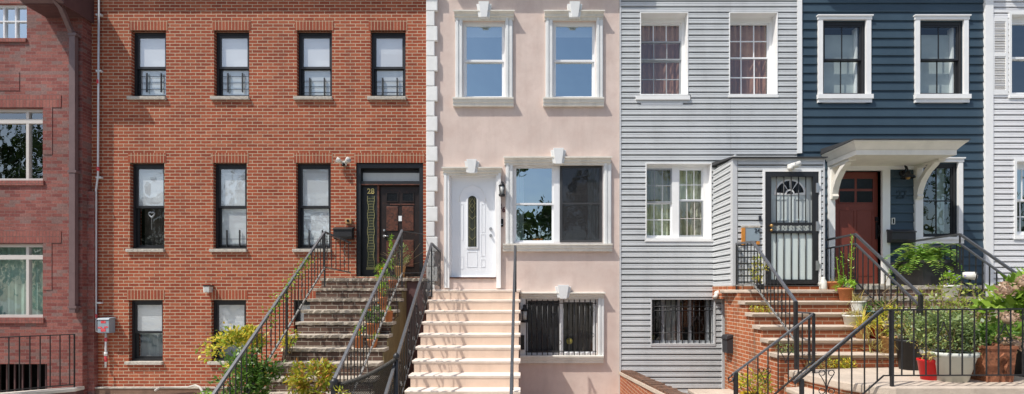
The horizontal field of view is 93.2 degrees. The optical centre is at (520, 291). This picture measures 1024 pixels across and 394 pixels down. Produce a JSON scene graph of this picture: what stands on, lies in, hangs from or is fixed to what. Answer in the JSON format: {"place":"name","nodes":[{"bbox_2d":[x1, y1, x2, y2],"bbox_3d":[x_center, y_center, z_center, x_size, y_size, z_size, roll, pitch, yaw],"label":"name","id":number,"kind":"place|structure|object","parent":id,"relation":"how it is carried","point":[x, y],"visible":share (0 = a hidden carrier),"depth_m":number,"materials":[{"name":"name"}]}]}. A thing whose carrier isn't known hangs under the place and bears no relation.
{"place":"outdoors","nodes":[
{"label":"outdoors","id":0,"kind":"place"},
{"bbox_2d":[92,0,426,393],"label":"row house","id":1,"kind":"structure","parent":0,"point":[230,131],"depth_m":10.00,"materials":[{"name":"red brick"}]},
{"bbox_2d":[95,0,102,331],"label":"conduit","id":2,"kind":"object","parent":1,"relation":"attached to","point":[98,70],"visible":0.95,"depth_m":9.94,"materials":[{"name":"metal"}]},
{"bbox_2d":[104,333,107,367],"bbox_3d":[-8.501,1.203,9.940,0.105,0.704,0.056,0,0,23],"label":"pipe","id":3,"kind":"object","parent":1,"relation":"attached to","point":[105,355],"visible":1,"depth_m":9.93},
{"bbox_2d":[97,317,115,332],"bbox_3d":[-8.471,0.679,9.907,0.240,0.318,0.184,0,0,0],"label":"meter box","id":4,"kind":"object","parent":1,"relation":"attached to","point":[106,324],"visible":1,"depth_m":9.83,"materials":[{"name":"metal"}]},
{"bbox_2d":[98,320,108,331],"bbox_3d":[-8.471,0.699,9.833,0.232,0.244,0.011,0,0,0],"label":"door","id":5,"kind":"structure","parent":4,"relation":"in","point":[100,324],"depth_m":9.83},
{"bbox_2d":[124,300,163,364],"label":"window","id":6,"kind":"structure","parent":1,"relation":"in","point":[147,315],"depth_m":10.11,"materials":[{"name":"black glass"}]},
{"bbox_2d":[125,164,164,251],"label":"window","id":7,"kind":"structure","parent":1,"relation":"in","point":[148,179],"depth_m":10.11,"materials":[{"name":"black glass"}]},
{"bbox_2d":[127,33,166,99],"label":"window","id":8,"kind":"structure","parent":1,"relation":"in","point":[149,48],"depth_m":10.11,"materials":[{"name":"black glass"}]},
{"bbox_2d":[203,285,213,291],"bbox_3d":[-6.404,-0.065,9.934,0.152,0.147,0.129,0,0,0],"label":"wall light","id":9,"kind":"object","parent":1,"relation":"attached to","point":[207,288],"visible":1,"depth_m":9.88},
{"bbox_2d":[207,300,245,364],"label":"window","id":10,"kind":"structure","parent":1,"relation":"in","point":[233,312],"depth_m":10.11,"materials":[{"name":"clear glass"}]},
{"bbox_2d":[209,164,247,251],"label":"window","id":11,"kind":"structure","parent":1,"relation":"in","point":[231,179],"depth_m":10.11,"materials":[{"name":"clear glass"}]},
{"bbox_2d":[210,33,249,99],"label":"window","id":12,"kind":"structure","parent":1,"relation":"in","point":[232,48],"depth_m":10.11,"materials":[{"name":"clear glass"}]},
{"bbox_2d":[296,300,315,333],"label":"window","id":13,"kind":"structure","parent":1,"relation":"in","point":[306,306],"depth_m":10.10,"materials":[{"name":"clear glass"}]},
{"bbox_2d":[292,164,330,251],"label":"window","id":14,"kind":"structure","parent":1,"relation":"in","point":[314,180],"depth_m":10.11,"materials":[{"name":"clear glass"}]},
{"bbox_2d":[293,33,332,99],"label":"window","id":15,"kind":"structure","parent":1,"relation":"in","point":[315,49],"depth_m":10.11,"materials":[{"name":"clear glass"}]},
{"bbox_2d":[335,157,350,166],"bbox_3d":[-3.629,-2.667,9.904,0.321,0.186,0.151,0,0,0],"label":"floodlight","id":16,"kind":"object","parent":1,"relation":"attached to","point":[345,162],"visible":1,"depth_m":9.89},
{"bbox_2d":[332,227,354,239],"bbox_3d":[-3.618,-1.207,9.910,0.399,0.254,0.177,0,0,0],"label":"mailbox","id":17,"kind":"object","parent":1,"relation":"attached to","point":[346,233],"visible":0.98,"depth_m":9.84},
{"bbox_2d":[345,218,351,223],"bbox_3d":[-3.537,-1.458,9.963,0.123,0.107,0.071,0,0,0],"label":"doorbell","id":18,"kind":"object","parent":1,"relation":"attached to","point":[348,220],"visible":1,"depth_m":9.94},
{"bbox_2d":[367,33,405,99],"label":"window","id":19,"kind":"structure","parent":1,"relation":"in","point":[388,49],"depth_m":10.11,"materials":[{"name":"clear glass"}]},
{"bbox_2d":[380,186,418,275],"bbox_3d":[-2.517,-1.278,10.115,0.820,1.891,0.110,0,0,0],"label":"door","id":20,"kind":"structure","parent":1,"relation":"in","point":[399,205],"depth_m":10.12,"materials":[{"name":"brown wood"}]},
{"bbox_2d":[426,0,618,393],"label":"row house","id":21,"kind":"structure","parent":0,"point":[522,100],"depth_m":10.00,"materials":[{"name":"pink paint"}]},
{"bbox_2d":[452,177,494,276],"bbox_3d":[-0.979,-1.351,10.090,0.903,2.078,0.100,0,0,0],"label":"door","id":22,"kind":"structure","parent":21,"relation":"in","point":[473,198],"depth_m":10.09,"materials":[{"name":"white paint"}]},
{"bbox_2d":[453,1,514,106],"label":"window","id":23,"kind":"structure","parent":21,"relation":"in","point":[483,50],"depth_m":10.05,"materials":[{"name":"glass"}]},
{"bbox_2d":[499,181,504,196],"bbox_3d":[-0.386,-2.115,9.903,0.140,0.322,0.193,0,0,-21],"label":"wall lantern","id":24,"kind":"object","parent":21,"relation":"attached to","point":[501,189],"depth_m":9.83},
{"bbox_2d":[521,335,523,349],"bbox_3d":[0.045,1.033,9.922,0.074,0.295,0.044,0,0,0],"label":"utility box","id":25,"kind":"object","parent":21,"relation":"attached to","point":[522,342],"visible":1,"depth_m":9.90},
{"bbox_2d":[521,304,528,322],"bbox_3d":[0.079,0.433,9.845,0.162,0.370,0.222,0,0,-21],"label":"wall lantern","id":26,"kind":"object","parent":21,"relation":"attached to","point":[524,310],"depth_m":9.76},
{"bbox_2d":[503,148,612,251],"bbox_3d":[0.762,-1.882,9.985,2.246,2.092,0.310,0,0,0],"label":"window","id":27,"kind":"structure","parent":21,"relation":"in","point":[557,202],"depth_m":10.03,"materials":[{"name":"white plastic"}]},
{"bbox_2d":[520,285,605,362],"bbox_3d":[0.863,0.658,10.082,1.759,1.604,0.503,0,0,0],"label":"window","id":28,"kind":"structure","parent":21,"relation":"in","point":[561,327],"depth_m":10.08,"materials":[{"name":"white plastic"}]},
{"bbox_2d":[543,1,604,106],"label":"window","id":29,"kind":"structure","parent":21,"relation":"in","point":[573,50],"depth_m":10.06,"materials":[{"name":"glass"}]},
{"bbox_2d":[688,389,738,393],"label":"garden pier","id":30,"kind":"structure","parent":0,"point":[710,391],"depth_m":8.32,"materials":[{"name":"stone"}]},
{"bbox_2d":[795,0,993,295],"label":"row house","id":31,"kind":"structure","parent":0,"point":[887,91],"depth_m":10.00,"materials":[{"name":"blue"}]},
{"bbox_2d":[816,14,873,102],"bbox_3d":[6.682,-4.802,10.090,1.146,1.802,0.320,0,0,0],"label":"window","id":32,"kind":"structure","parent":31,"relation":"in","point":[840,58],"depth_m":10.04,"materials":[{"name":"black glass"}]},
{"bbox_2d":[835,172,879,283],"bbox_3d":[6.983,-1.336,10.089,1.008,2.335,0.122,0,0,0],"label":"door","id":33,"kind":"structure","parent":31,"relation":"in","point":[856,206],"depth_m":10.10,"materials":[{"name":"red paint"}]},
{"bbox_2d":[886,229,916,242],"bbox_3d":[7.786,-1.149,9.902,0.513,0.270,0.181,0,0,0],"label":"mailbox","id":34,"kind":"object","parent":31,"relation":"attached to","point":[901,235],"visible":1,"depth_m":9.83,"materials":[{"name":"metal"}]},
{"bbox_2d":[896,190,906,197],"bbox_3d":[7.872,-2.014,9.986,0.220,0.163,0.012,0,0,0],"label":"house number","id":35,"kind":"object","parent":31,"relation":"attached to","point":[899,191],"visible":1,"depth_m":9.98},
{"bbox_2d":[899,165,915,179],"bbox_3d":[7.832,-2.424,9.822,0.260,0.305,0.343,0,0,0],"label":"wall lamp","id":36,"kind":"object","parent":31,"relation":"attached to","point":[904,175],"visible":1,"depth_m":9.78,"materials":[{"name":"black metal"}]},
{"bbox_2d":[916,157,965,243],"bbox_3d":[8.628,-1.884,10.116,1.038,1.769,0.372,0,0,0],"label":"window","id":37,"kind":"structure","parent":31,"relation":"in","point":[939,200],"depth_m":10.03,"materials":[{"name":"white glass"}]},
{"bbox_2d":[913,14,971,102],"bbox_3d":[8.686,-4.802,10.090,1.154,1.802,0.320,0,0,0],"label":"window","id":38,"kind":"structure","parent":31,"relation":"in","point":[937,58],"depth_m":10.04,"materials":[{"name":"black glass"}]},
{"bbox_2d":[994,0,1023,301],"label":"row house","id":39,"kind":"structure","parent":0,"point":[1009,133],"depth_m":9.98,"materials":[{"name":"white"}]},
{"bbox_2d":[1006,12,1023,98],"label":"window","id":40,"kind":"structure","parent":39,"relation":"in","point":[1015,18],"depth_m":9.96,"materials":[{"name":"white plastic"}]},
{"bbox_2d":[1010,159,1023,239],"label":"window","id":41,"kind":"structure","parent":39,"relation":"in","point":[1018,165],"depth_m":10.05,"materials":[{"name":"white plastic"}]},
{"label":"front yard","id":42,"kind":"structure","parent":0,"visible":0},
{"bbox_2d":[154,384,204,393],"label":"drain hose","id":43,"kind":"object","parent":42,"relation":"on","point":[171,387],"visible":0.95,"depth_m":9.84,"materials":[{"name":"plastic"}]},
{"bbox_2d":[193,322,285,393],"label":"shrub","id":44,"kind":"object","parent":42,"relation":"on","point":[260,379],"visible":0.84,"depth_m":6.94,"materials":[{"name":"green plant"}]},
{"bbox_2d":[283,357,336,393],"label":"shrub","id":45,"kind":"object","parent":42,"relation":"on","point":[300,381],"visible":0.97,"depth_m":6.96,"materials":[{"name":"yellow plant"}]},
{"label":"ground","id":46,"kind":"structure","parent":0,"visible":0},
{"bbox_2d":[0,386,84,393],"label":"area kerb","id":47,"kind":"structure","parent":46,"relation":"on","point":[73,390],"depth_m":9.43,"materials":[{"name":"concrete"}]},
{"bbox_2d":[0,334,74,391],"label":"iron fence","id":48,"kind":"object","parent":47,"relation":"on","point":[8,337],"visible":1,"depth_m":9.36,"materials":[{"name":"metal"}]},
{"bbox_2d":[0,0,97,393],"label":"row house","id":49,"kind":"structure","parent":46,"relation":"on","point":[34,168],"depth_m":9.79,"materials":[{"name":"brick"}]},
{"bbox_2d":[0,5,26,37],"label":"window","id":50,"kind":"structure","parent":49,"relation":"in","point":[13,18],"depth_m":9.90,"materials":[{"name":"glass"}]},
{"bbox_2d":[0,109,42,179],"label":"window","id":51,"kind":"structure","parent":49,"relation":"in","point":[28,121],"depth_m":9.87,"materials":[{"name":"white glass"}]},
{"bbox_2d":[0,244,42,316],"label":"window","id":52,"kind":"structure","parent":49,"relation":"in","point":[21,265],"depth_m":10.05,"materials":[{"name":"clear glass"}]},
{"bbox_2d":[52,0,80,312],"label":"downpipe","id":53,"kind":"object","parent":49,"relation":"attached to","point":[73,172],"visible":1,"depth_m":9.68,"materials":[{"name":"metal"}]},
{"bbox_2d":[333,385,350,393],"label":"shrub","id":54,"kind":"object","parent":46,"relation":"on","point":[339,391],"visible":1,"depth_m":5.75,"materials":[{"name":"green plant"}]},
{"bbox_2d":[267,278,427,393],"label":"stoop","id":55,"kind":"object","parent":46,"relation":"on","point":[328,325],"visible":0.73,"depth_m":8.76,"materials":[{"name":"stone"}]},
{"bbox_2d":[212,231,350,393],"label":"stair railing","id":56,"kind":"object","parent":55,"relation":"attached to","point":[255,334],"visible":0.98,"depth_m":7.69,"materials":[{"name":"grey metal"}]},
{"bbox_2d":[262,254,313,328],"bbox_3d":[-3.738,-0.064,7.765,0.369,1.209,1.535,0,0,0],"label":"climbing vine","id":57,"kind":"object","parent":56,"relation":"attached to","point":[306,260],"visible":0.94,"depth_m":7.80,"materials":[{"name":"green plant"}]},
{"bbox_2d":[278,329,300,361],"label":"potted plant","id":58,"kind":"object","parent":55,"relation":"on","point":[291,342],"visible":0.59,"depth_m":7.95,"materials":[{"name":"yellow plant"}]},
{"bbox_2d":[353,324,365,347],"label":"potted plant","id":59,"kind":"object","parent":55,"relation":"on","point":[359,338],"visible":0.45,"depth_m":8.12,"materials":[{"name":"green plant"}]},
{"bbox_2d":[361,302,384,334],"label":"potted plant","id":60,"kind":"object","parent":55,"relation":"on","point":[372,320],"visible":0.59,"depth_m":8.37,"materials":[{"name":"green plant"}]},
{"bbox_2d":[367,333,379,347],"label":"potted plant","id":61,"kind":"object","parent":55,"relation":"on","point":[375,345],"visible":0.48,"depth_m":8.13,"materials":[{"name":"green plant"}]},
{"bbox_2d":[329,230,424,393],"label":"stair railing","id":62,"kind":"object","parent":55,"relation":"on","point":[334,381],"visible":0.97,"depth_m":7.33,"materials":[{"name":"grey metal"}]},
{"bbox_2d":[338,352,399,393],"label":"gate","id":63,"kind":"structure","parent":62,"relation":"attached to","point":[376,372],"depth_m":6.16,"materials":[{"name":"black metal"}]},
{"bbox_2d":[374,267,387,298],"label":"potted plant","id":64,"kind":"object","parent":55,"relation":"on","point":[386,272],"visible":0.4,"depth_m":9.21,"materials":[{"name":"green plant"}]},
{"bbox_2d":[377,281,387,309],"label":"potted plant","id":65,"kind":"object","parent":55,"relation":"on","point":[385,300],"visible":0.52,"depth_m":8.92,"materials":[{"name":"green plant"}]},
{"bbox_2d":[384,306,392,321],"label":"potted plant","id":66,"kind":"object","parent":55,"relation":"on","point":[389,316],"visible":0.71,"depth_m":8.65,"materials":[{"name":"orange plant"}]},
{"bbox_2d":[389,275,398,287],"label":"potted plant","id":67,"kind":"object","parent":55,"relation":"on","point":[394,281],"visible":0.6,"depth_m":9.41,"materials":[{"name":"brown plant"}]},
{"bbox_2d":[373,235,419,277],"bbox_3d":[-2.497,-0.703,9.820,0.787,0.985,0.916,0,0,34],"label":"potted plant","id":68,"kind":"object","parent":55,"relation":"on","point":[404,262],"visible":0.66,"depth_m":9.77,"materials":[{"name":"green plant"}]},
{"bbox_2d":[404,290,519,393],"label":"stoop","id":69,"kind":"object","parent":46,"relation":"on","point":[464,347],"visible":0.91,"depth_m":8.42,"materials":[{"name":"paint"}]},
{"bbox_2d":[384,243,440,393],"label":"stair railing","id":70,"kind":"object","parent":69,"relation":"on","point":[433,248],"visible":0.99,"depth_m":7.64,"materials":[{"name":"black metal"}]},
{"bbox_2d":[509,245,516,393],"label":"stair railing","id":71,"kind":"object","parent":69,"relation":"on","point":[513,322],"visible":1,"depth_m":7.39,"materials":[{"name":"black metal"}]},
{"bbox_2d":[619,370,687,393],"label":"garden wall","id":72,"kind":"structure","parent":46,"relation":"on","point":[632,382],"depth_m":8.40,"materials":[{"name":"brick"}]},
{"bbox_2d":[619,0,827,393],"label":"row house","id":73,"kind":"structure","parent":46,"relation":"on","point":[707,120],"depth_m":9.98,"materials":[{"name":"grey"}]},
{"bbox_2d":[635,12,689,104],"bbox_3d":[2.932,-4.812,10.137,1.110,1.905,0.395,0,0,0],"label":"window","id":74,"kind":"structure","parent":73,"relation":"in","point":[663,58],"depth_m":10.23,"materials":[{"name":"glass"}]},
{"bbox_2d":[644,163,713,241],"bbox_3d":[3.270,-1.849,10.152,1.411,1.619,0.385,0,0,0],"label":"window","id":75,"kind":"structure","parent":73,"relation":"in","point":[678,200],"depth_m":10.13,"materials":[{"name":"white glass"}]},
{"bbox_2d":[650,298,715,345],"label":"window","id":76,"kind":"structure","parent":73,"relation":"in","point":[667,306],"depth_m":10.01,"materials":[{"name":"black metal"}]},
{"bbox_2d":[721,299,724,388],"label":"downspout","id":77,"kind":"structure","parent":73,"relation":"attached to","point":[723,353],"depth_m":9.95,"materials":[{"name":"white metal"}]},
{"bbox_2d":[741,226,759,244],"bbox_3d":[4.302,-1.060,9.042,0.351,0.358,0.036,0,0,0],"label":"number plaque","id":78,"kind":"object","parent":73,"relation":"attached to","point":[749,233],"visible":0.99,"depth_m":9.04,"materials":[{"name":"metal"}]},
{"bbox_2d":[728,12,778,97],"bbox_3d":[4.802,-4.888,10.150,1.035,1.751,0.370,0,0,0],"label":"window","id":79,"kind":"structure","parent":73,"relation":"in","point":[750,46],"depth_m":10.23,"materials":[{"name":"white plastic"}]},
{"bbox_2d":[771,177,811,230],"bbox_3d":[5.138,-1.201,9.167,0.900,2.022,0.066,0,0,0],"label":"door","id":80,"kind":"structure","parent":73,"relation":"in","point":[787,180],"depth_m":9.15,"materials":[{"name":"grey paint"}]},
{"bbox_2d":[787,161,801,170],"bbox_3d":[5.079,-2.345,8.989,0.247,0.177,0.133,0,0,0],"label":"floodlight","id":81,"kind":"object","parent":73,"relation":"attached to","point":[791,166],"visible":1,"depth_m":8.94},
{"bbox_2d":[720,285,1023,393],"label":"stoop","id":82,"kind":"object","parent":46,"relation":"on","point":[755,333],"visible":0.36,"depth_m":7.93,"materials":[{"name":"brick"}]},
{"bbox_2d":[721,334,732,352],"bbox_3d":[3.894,0.966,9.110,0.144,0.349,0.240,0,0,0],"label":"mailbox","id":83,"kind":"object","parent":82,"relation":"attached to","point":[727,343],"visible":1,"depth_m":9.00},
{"bbox_2d":[738,367,776,393],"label":"bush","id":84,"kind":"object","parent":82,"relation":"on","point":[754,388],"visible":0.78,"depth_m":7.00,"materials":[{"name":"yellow plant"}]},
{"bbox_2d":[748,254,768,289],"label":"potted plant","id":85,"kind":"object","parent":82,"relation":"on","point":[758,273],"visible":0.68,"depth_m":8.77,"materials":[{"name":"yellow plant"}]},
{"bbox_2d":[749,305,771,312],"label":"weed","id":86,"kind":"object","parent":82,"relation":"on","point":[757,307],"visible":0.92,"depth_m":8.32,"materials":[{"name":"yellow plant"}]},
{"bbox_2d":[735,241,797,368],"bbox_3d":[4.073,0.111,8.093,0.073,2.058,1.895,0,0,-1],"label":"stair railing","id":87,"kind":"object","parent":82,"relation":"on","point":[794,336],"visible":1,"depth_m":7.81,"materials":[{"name":"grey metal"}]},
{"bbox_2d":[728,311,814,393],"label":"stair railing","id":88,"kind":"object","parent":82,"relation":"on","point":[734,374],"visible":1,"depth_m":6.79,"materials":[{"name":"grey metal"}]},
{"bbox_2d":[776,343,800,352],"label":"weed","id":89,"kind":"object","parent":82,"relation":"on","point":[781,349],"visible":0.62,"depth_m":7.53,"materials":[{"name":"green plant"}]},
{"bbox_2d":[802,359,831,367],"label":"weed","id":90,"kind":"object","parent":82,"relation":"on","point":[821,366],"visible":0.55,"depth_m":7.26,"materials":[{"name":"green plant"}]},
{"bbox_2d":[818,277,826,289],"bbox_3d":[5.517,-0.160,8.877,0.207,0.230,0.132,0,0,0],"label":"watering jug","id":91,"kind":"object","parent":82,"relation":"on","point":[822,283],"visible":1,"depth_m":8.83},
{"bbox_2d":[827,278,843,289],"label":"potted plant","id":92,"kind":"object","parent":82,"relation":"on","point":[830,285],"visible":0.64,"depth_m":8.80,"materials":[{"name":"orange plant"}]},
{"bbox_2d":[828,357,856,368],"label":"weed","id":93,"kind":"object","parent":82,"relation":"on","point":[843,366],"visible":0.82,"depth_m":7.31,"materials":[{"name":"yellow plant"}]},
{"bbox_2d":[832,234,856,300],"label":"potted plant","id":94,"kind":"object","parent":82,"relation":"on","point":[847,292],"visible":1,"depth_m":8.55,"materials":[{"name":"green plant"}]},
{"bbox_2d":[842,308,862,325],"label":"potted plant","id":95,"kind":"object","parent":82,"relation":"on","point":[849,318],"visible":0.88,"depth_m":7.97,"materials":[{"name":"white plant"}]},
{"bbox_2d":[844,289,877,312],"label":"potted plant","id":96,"kind":"object","parent":82,"relation":"on","point":[858,303],"visible":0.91,"depth_m":8.25,"materials":[{"name":"white plant"}]},
{"bbox_2d":[843,307,879,338],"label":"potted plant","id":97,"kind":"object","parent":82,"relation":"on","point":[859,335],"visible":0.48,"depth_m":7.72,"materials":[{"name":"plant"}]},
{"bbox_2d":[825,233,922,356],"bbox_3d":[6.020,0.042,8.489,0.045,2.197,2.464,0,0,0],"label":"stair railing","id":98,"kind":"object","parent":82,"relation":"on","point":[919,303],"visible":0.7,"depth_m":8.24,"materials":[{"name":"black metal"}]},
{"bbox_2d":[861,314,887,338],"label":"potted plant","id":99,"kind":"object","parent":82,"relation":"on","point":[873,336],"visible":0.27,"depth_m":7.75,"materials":[{"name":"plant"}]},
{"bbox_2d":[863,297,888,324],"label":"potted plant","id":100,"kind":"object","parent":82,"relation":"on","point":[869,309],"visible":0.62,"depth_m":8.10,"materials":[{"name":"green plant"}]},
{"bbox_2d":[849,319,912,357],"bbox_3d":[5.801,0.746,7.563,1.502,0.791,0.861,0,0,-9],"label":"wild plant","id":101,"kind":"object","parent":82,"relation":"on","point":[879,334],"visible":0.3,"depth_m":7.56,"materials":[{"name":"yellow plant"}]},
{"bbox_2d":[850,275,913,319],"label":"bare twigs","id":102,"kind":"object","parent":82,"relation":"on","point":[884,302],"visible":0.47,"depth_m":7.93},
{"bbox_2d":[870,303,904,353],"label":"potted plant","id":103,"kind":"object","parent":82,"relation":"on","point":[884,342],"visible":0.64,"depth_m":7.49,"materials":[{"name":"yellow plant"}]},
{"bbox_2d":[793,307,1023,393],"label":"platform railing","id":104,"kind":"object","parent":82,"relation":"attached to","point":[800,377],"visible":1,"depth_m":5.84,"materials":[{"name":"black metal"}]},
{"bbox_2d":[894,305,928,370],"bbox_3d":[5.771,0.658,7.146,0.549,0.968,0.408,0,0,0],"label":"potted plant","id":105,"kind":"object","parent":82,"relation":"on","point":[908,355],"visible":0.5,"depth_m":7.08,"materials":[{"name":"black plant"}]},
{"bbox_2d":[884,241,961,284],"bbox_3d":[7.652,-0.530,9.181,1.311,0.811,1.159,0,0,-23],"label":"fern planter","id":106,"kind":"object","parent":82,"relation":"on","point":[931,267],"visible":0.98,"depth_m":8.97,"materials":[{"name":"plant"}]},
{"bbox_2d":[910,323,947,380],"bbox_3d":[5.332,0.766,6.296,0.406,0.752,0.362,0,0,25],"label":"potted plant","id":107,"kind":"object","parent":82,"relation":"on","point":[931,367],"visible":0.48,"depth_m":6.25,"materials":[{"name":"red plant"}]},
{"bbox_2d":[904,305,984,382],"bbox_3d":[5.508,0.653,6.287,0.939,0.977,0.649,0,0,0],"label":"potted plant","id":108,"kind":"object","parent":82,"relation":"on","point":[956,353],"visible":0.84,"depth_m":6.18,"materials":[{"name":"green plant"}]},
{"bbox_2d":[886,276,1007,349],"bbox_3d":[6.826,0.444,7.525,1.760,1.398,1.295,0,0,0],"label":"wild plant","id":109,"kind":"object","parent":82,"relation":"on","point":[955,302],"visible":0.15,"depth_m":7.44,"materials":[{"name":"green plant"}]},
{"bbox_2d":[939,270,965,296],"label":"potted plant","id":110,"kind":"object","parent":82,"relation":"on","point":[954,280],"visible":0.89,"depth_m":8.53,"materials":[{"name":"green plant"}]},
{"bbox_2d":[909,233,1016,299],"bbox_3d":[7.900,0.176,8.155,0.042,2.464,3.332,0,0,0],"label":"stair railing","id":111,"kind":"object","parent":82,"relation":"on","point":[990,255],"visible":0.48,"depth_m":8.53,"materials":[{"name":"black metal"}]},
{"bbox_2d":[958,289,985,307],"bbox_3d":[7.928,0.120,8.550,0.440,0.360,0.240,0,0,0],"label":"storage box","id":112,"kind":"object","parent":82,"relation":"on","point":[969,294],"visible":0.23,"depth_m":8.45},
{"bbox_2d":[962,272,977,288],"bbox_3d":[7.882,-0.027,8.483,0.202,0.654,0.145,0,0,42],"label":"security camera","id":113,"kind":"object","parent":112,"relation":"on","point":[970,276],"visible":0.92,"depth_m":8.47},
{"bbox_2d":[958,318,1021,381],"bbox_3d":[6.094,0.736,6.317,0.579,0.812,0.590,0,0,0],"label":"potted plant","id":114,"kind":"object","parent":82,"relation":"on","point":[992,357],"visible":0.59,"depth_m":6.13,"materials":[{"name":"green plant"}]},
{"bbox_2d":[970,266,1023,376],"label":"potted plant","id":115,"kind":"object","parent":82,"relation":"on","point":[1008,289],"visible":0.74,"depth_m":6.55,"materials":[{"name":"green plant"}]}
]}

